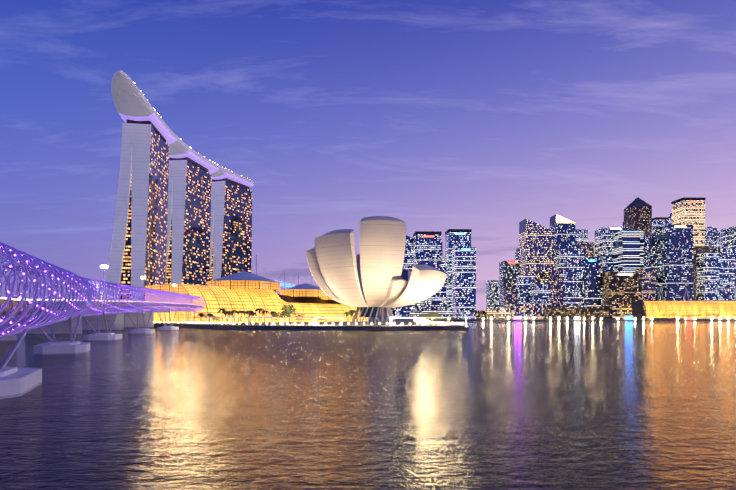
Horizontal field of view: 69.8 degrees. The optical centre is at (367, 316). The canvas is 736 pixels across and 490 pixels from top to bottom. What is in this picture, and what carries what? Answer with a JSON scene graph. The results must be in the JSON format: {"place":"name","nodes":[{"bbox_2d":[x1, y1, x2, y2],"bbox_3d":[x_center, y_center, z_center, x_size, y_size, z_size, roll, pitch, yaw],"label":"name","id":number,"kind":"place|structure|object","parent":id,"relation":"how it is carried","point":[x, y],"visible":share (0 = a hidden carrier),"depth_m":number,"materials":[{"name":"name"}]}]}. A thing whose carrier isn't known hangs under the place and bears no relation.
{"place":"outdoors","nodes":[
{"label":"outdoors","id":0,"kind":"place"},
{"bbox_2d":[101,265,175,285],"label":"street lamp heads","id":1,"kind":"object","parent":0,"point":[104,266],"visible":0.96,"depth_m":147.37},
{"bbox_2d":[0,321,735,489],"bbox_3d":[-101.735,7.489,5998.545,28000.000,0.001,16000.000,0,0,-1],"label":"water","id":2,"kind":"structure","parent":0,"point":[564,405],"depth_m":41.94,"materials":[{"name":"blue liquid"}]},
{"bbox_2d":[0,306,168,340],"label":"road bridge","id":3,"kind":"structure","parent":2,"relation":"in","point":[122,321],"depth_m":286.68,"materials":[{"name":"concrete"}]},
{"bbox_2d":[0,325,182,398],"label":"bridge pier bases","id":4,"kind":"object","parent":2,"relation":"in","point":[16,382],"visible":0.62,"depth_m":102.72,"materials":[{"name":"grey concrete"}]},
{"bbox_2d":[0,309,195,368],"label":"bridge supports","id":5,"kind":"object","parent":4,"relation":"on","point":[14,348],"visible":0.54,"depth_m":113.76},
{"bbox_2d":[0,242,204,337],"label":"pedestrian bridge","id":6,"kind":"structure","parent":2,"relation":"in","point":[62,274],"depth_m":89.32,"materials":[{"name":"purple metal"}]},
{"bbox_2d":[0,265,202,315],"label":"bridge deck","id":7,"kind":"structure","parent":6,"relation":"attached to","point":[2,300],"depth_m":85.57,"materials":[{"name":"purple metal"}]},
{"bbox_2d":[0,249,204,333],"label":"bridge lights","id":8,"kind":"object","parent":6,"relation":"attached to","point":[10,266],"visible":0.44,"depth_m":89.57},
{"bbox_2d":[18,317,735,329],"bbox_3d":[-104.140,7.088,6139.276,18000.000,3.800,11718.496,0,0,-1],"label":"ground","id":9,"kind":"structure","parent":0,"point":[413,325],"depth_m":327.73,"materials":[{"name":"grey concrete"}]},
{"bbox_2d":[103,119,251,306],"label":"hotel towers","id":10,"kind":"structure","parent":9,"relation":"on","point":[185,220],"depth_m":629.19,"materials":[{"name":"grey glass"}]},
{"bbox_2d":[111,70,253,186],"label":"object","id":11,"kind":"structure","parent":10,"relation":"on","point":[130,100],"depth_m":515.33,"materials":[{"name":"white metal"}]},
{"bbox_2d":[145,284,367,322],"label":"the shoppes","id":12,"kind":"structure","parent":9,"relation":"on","point":[227,298],"depth_m":434.83,"materials":[{"name":"yellow glass"}]},
{"bbox_2d":[204,255,332,299],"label":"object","id":13,"kind":"structure","parent":9,"relation":"on","point":[244,280],"depth_m":455.71,"materials":[{"name":"white paint"}]},
{"bbox_2d":[197,308,357,324],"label":"palm trees","id":14,"kind":"object","parent":9,"relation":"on","point":[351,312],"visible":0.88,"depth_m":361.27,"materials":[{"name":"green plant"}]},
{"bbox_2d":[154,317,462,325],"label":"promenade lights","id":15,"kind":"object","parent":9,"relation":"on","point":[417,322],"visible":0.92,"depth_m":296.93,"materials":[{"name":"grey metal"}]},
{"bbox_2d":[212,304,441,324],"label":"trees","id":16,"kind":"object","parent":9,"relation":"on","point":[288,310],"visible":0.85,"depth_m":344.95,"materials":[{"name":"green plant"}]},
{"bbox_2d":[306,216,446,324],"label":"lotus-shaped museum","id":17,"kind":"structure","parent":9,"relation":"on","point":[373,278],"depth_m":308.29,"materials":[{"name":"white paint"}]},
{"bbox_2d":[389,307,396,316],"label":"tower","id":18,"kind":"structure","parent":9,"relation":"on","point":[394,310],"depth_m":1350.77,"materials":[{"name":"blue glass"}]},
{"bbox_2d":[397,235,413,318],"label":"skyscraper","id":19,"kind":"structure","parent":9,"relation":"on","point":[408,310],"depth_m":1181.13,"materials":[{"name":"blue glass"}]},
{"bbox_2d":[413,231,441,318],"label":"skyscraper","id":20,"kind":"structure","parent":9,"relation":"on","point":[427,248],"depth_m":1121.73,"materials":[{"name":"blue glass"}]},
{"bbox_2d":[423,268,445,318],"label":"skyscraper","id":21,"kind":"structure","parent":9,"relation":"on","point":[435,302],"depth_m":1041.97,"materials":[{"name":"blue glass"}]},
{"bbox_2d":[441,257,444,267],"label":"skyscraper","id":22,"kind":"structure","parent":9,"relation":"on","point":[442,262],"depth_m":1252.64,"materials":[{"name":"grey glass"}]},
{"bbox_2d":[445,229,471,318],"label":"skyscraper","id":23,"kind":"structure","parent":9,"relation":"on","point":[454,238],"depth_m":1203.15,"materials":[{"name":"blue glass"}]},
{"bbox_2d":[452,247,475,318],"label":"skyscraper","id":24,"kind":"structure","parent":9,"relation":"on","point":[463,280],"depth_m":1083.02,"materials":[{"name":"blue glass"}]},
{"bbox_2d":[476,310,486,317],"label":"building","id":25,"kind":"structure","parent":9,"relation":"on","point":[483,313],"depth_m":1404.83,"materials":[{"name":"brown"}]},
{"bbox_2d":[486,280,498,309],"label":"tower","id":26,"kind":"structure","parent":9,"relation":"on","point":[492,293],"depth_m":1455.64,"materials":[{"name":"grey"}]},
{"bbox_2d":[487,308,510,318],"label":"building","id":27,"kind":"structure","parent":9,"relation":"on","point":[502,313],"depth_m":1003.93,"materials":[{"name":"grey"}]},
{"bbox_2d":[499,261,518,307],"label":"skyscraper","id":28,"kind":"structure","parent":9,"relation":"on","point":[508,272],"depth_m":1255.51,"materials":[{"name":"grey glass"}]},
{"bbox_2d":[503,288,517,307],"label":"office building","id":29,"kind":"structure","parent":9,"relation":"on","point":[510,295],"depth_m":1104.78,"materials":[{"name":"blue glass"}]},
{"bbox_2d":[515,248,518,260],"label":"skyscraper","id":30,"kind":"structure","parent":9,"relation":"on","point":[517,254],"depth_m":1307.49,"materials":[{"name":"blue"}]},
{"bbox_2d":[504,304,545,318],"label":"building","id":31,"kind":"structure","parent":9,"relation":"on","point":[523,309],"depth_m":1014.87,"materials":[{"name":"brown"}]},
{"bbox_2d":[516,276,533,303],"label":"skyscraper","id":32,"kind":"structure","parent":9,"relation":"on","point":[523,283],"depth_m":1095.19,"materials":[{"name":"blue glass"}]},
{"bbox_2d":[519,219,553,282],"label":"skyscraper","id":33,"kind":"structure","parent":9,"relation":"on","point":[536,250],"depth_m":1156.12,"materials":[{"name":"blue glass"}]},
{"bbox_2d":[530,283,550,306],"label":"office building","id":34,"kind":"structure","parent":9,"relation":"on","point":[540,293],"depth_m":1065.66,"materials":[{"name":"blue glass"}]},
{"bbox_2d":[548,269,562,306],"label":"skyscraper","id":35,"kind":"structure","parent":9,"relation":"on","point":[555,278],"depth_m":1106.40,"materials":[{"name":"blue glass"}]},
{"bbox_2d":[550,214,574,249],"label":"skyscraper","id":36,"kind":"structure","parent":9,"relation":"on","point":[563,228],"depth_m":1267.75,"materials":[{"name":"blue glass"}]},
{"bbox_2d":[554,249,584,306],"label":"skyscraper","id":37,"kind":"structure","parent":9,"relation":"on","point":[570,263],"depth_m":1127.12,"materials":[{"name":"blue glass"}]},
{"bbox_2d":[415,317,728,323],"bbox_3d":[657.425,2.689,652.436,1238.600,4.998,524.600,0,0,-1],"label":"waterfront lights","id":38,"kind":"object","parent":9,"relation":"on","point":[419,319],"visible":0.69,"depth_m":898.79},
{"bbox_2d":[419,311,735,322],"bbox_3d":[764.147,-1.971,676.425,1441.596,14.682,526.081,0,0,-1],"label":"shore trees","id":39,"kind":"object","parent":9,"relation":"on","point":[437,313],"visible":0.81,"depth_m":912.10,"materials":[{"name":"green plant"}]},
{"bbox_2d":[544,307,611,318],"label":"building","id":40,"kind":"structure","parent":9,"relation":"on","point":[553,312],"depth_m":1006.49,"materials":[{"name":"brown"}]},
{"bbox_2d":[575,229,587,241],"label":"tower","id":41,"kind":"structure","parent":9,"relation":"on","point":[581,235],"depth_m":1570.51,"materials":[{"name":"grey"}]},
{"bbox_2d":[575,242,593,258],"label":"skyscraper","id":42,"kind":"structure","parent":9,"relation":"on","point":[588,247],"depth_m":1308.91,"materials":[{"name":"brown"}]},
{"bbox_2d":[585,259,599,271],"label":"skyscraper","id":43,"kind":"structure","parent":9,"relation":"on","point":[592,264],"depth_m":1168.08,"materials":[{"name":"blue glass"}]},
{"bbox_2d":[584,271,608,306],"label":"skyscraper","id":44,"kind":"structure","parent":9,"relation":"on","point":[592,288],"depth_m":1097.81,"materials":[{"name":"blue glass"}]},
{"bbox_2d":[514,316,691,319],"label":"colored lights","id":45,"kind":"object","parent":9,"relation":"on","point":[626,318],"visible":1,"depth_m":878.95},
{"bbox_2d":[595,227,627,271],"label":"skyscraper","id":46,"kind":"structure","parent":9,"relation":"on","point":[604,245],"depth_m":1249.53,"materials":[{"name":"blue"}]},
{"bbox_2d":[602,272,641,304],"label":"office building","id":47,"kind":"structure","parent":9,"relation":"on","point":[621,288],"depth_m":1068.59,"materials":[{"name":"brown glass"}]},
{"bbox_2d":[601,305,649,318],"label":"building","id":48,"kind":"structure","parent":9,"relation":"on","point":[625,310],"depth_m":1007.90,"materials":[{"name":"brown"}]},
{"bbox_2d":[614,230,642,271],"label":"skyscraper","id":49,"kind":"structure","parent":9,"relation":"on","point":[628,250],"depth_m":1210.16,"materials":[{"name":"blue glass"}]},
{"bbox_2d":[624,197,651,236],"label":"skyscraper","id":50,"kind":"structure","parent":9,"relation":"on","point":[637,213],"depth_m":1311.48,"materials":[{"name":"glass"}]},
{"bbox_2d":[635,269,655,318],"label":"skyscraper","id":51,"kind":"structure","parent":9,"relation":"on","point":[648,284],"depth_m":1160.16,"materials":[{"name":"blue"}]},
{"bbox_2d":[643,234,654,268],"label":"skyscraper","id":52,"kind":"structure","parent":9,"relation":"on","point":[648,251],"depth_m":1241.15,"materials":[{"name":"blue glass"}]},
{"bbox_2d":[652,217,668,233],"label":"tower","id":53,"kind":"structure","parent":9,"relation":"on","point":[659,221],"depth_m":1594.89,"materials":[{"name":"blue glass"}]},
{"bbox_2d":[669,213,671,224],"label":"tower","id":54,"kind":"structure","parent":9,"relation":"on","point":[670,218],"depth_m":1656.18,"materials":[{"name":"grey"}]},
{"bbox_2d":[655,225,692,318],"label":"skyscraper","id":55,"kind":"structure","parent":9,"relation":"on","point":[674,259],"depth_m":1151.43,"materials":[{"name":"blue glass"}]},
{"bbox_2d":[632,287,735,318],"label":"waterfront building","id":56,"kind":"structure","parent":9,"relation":"on","point":[657,309],"depth_m":942.38,"materials":[{"name":"clear glass"}]},
{"bbox_2d":[671,197,704,245],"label":"skyscraper","id":57,"kind":"structure","parent":9,"relation":"on","point":[688,210],"depth_m":1293.45,"materials":[{"name":"grey"}]},
{"bbox_2d":[693,246,711,318],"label":"skyscraper","id":58,"kind":"structure","parent":9,"relation":"on","point":[700,249],"depth_m":1252.89,"materials":[{"name":"glass"}]},
{"bbox_2d":[697,253,719,318],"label":"skyscraper","id":59,"kind":"structure","parent":9,"relation":"on","point":[708,276],"depth_m":1193.06,"materials":[{"name":"blue glass"}]},
{"bbox_2d":[705,227,719,248],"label":"tower","id":60,"kind":"structure","parent":9,"relation":"on","point":[712,236],"depth_m":1567.27,"materials":[{"name":"blue glass"}]},
{"bbox_2d":[710,247,734,318],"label":"skyscraper","id":61,"kind":"structure","parent":9,"relation":"on","point":[727,273],"depth_m":1213.73,"materials":[{"name":"blue glass"}]},
{"bbox_2d":[721,226,735,318],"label":"skyscraper","id":62,"kind":"structure","parent":9,"relation":"on","point":[728,237],"depth_m":1278.18,"materials":[{"name":"blue glass"}]}
]}

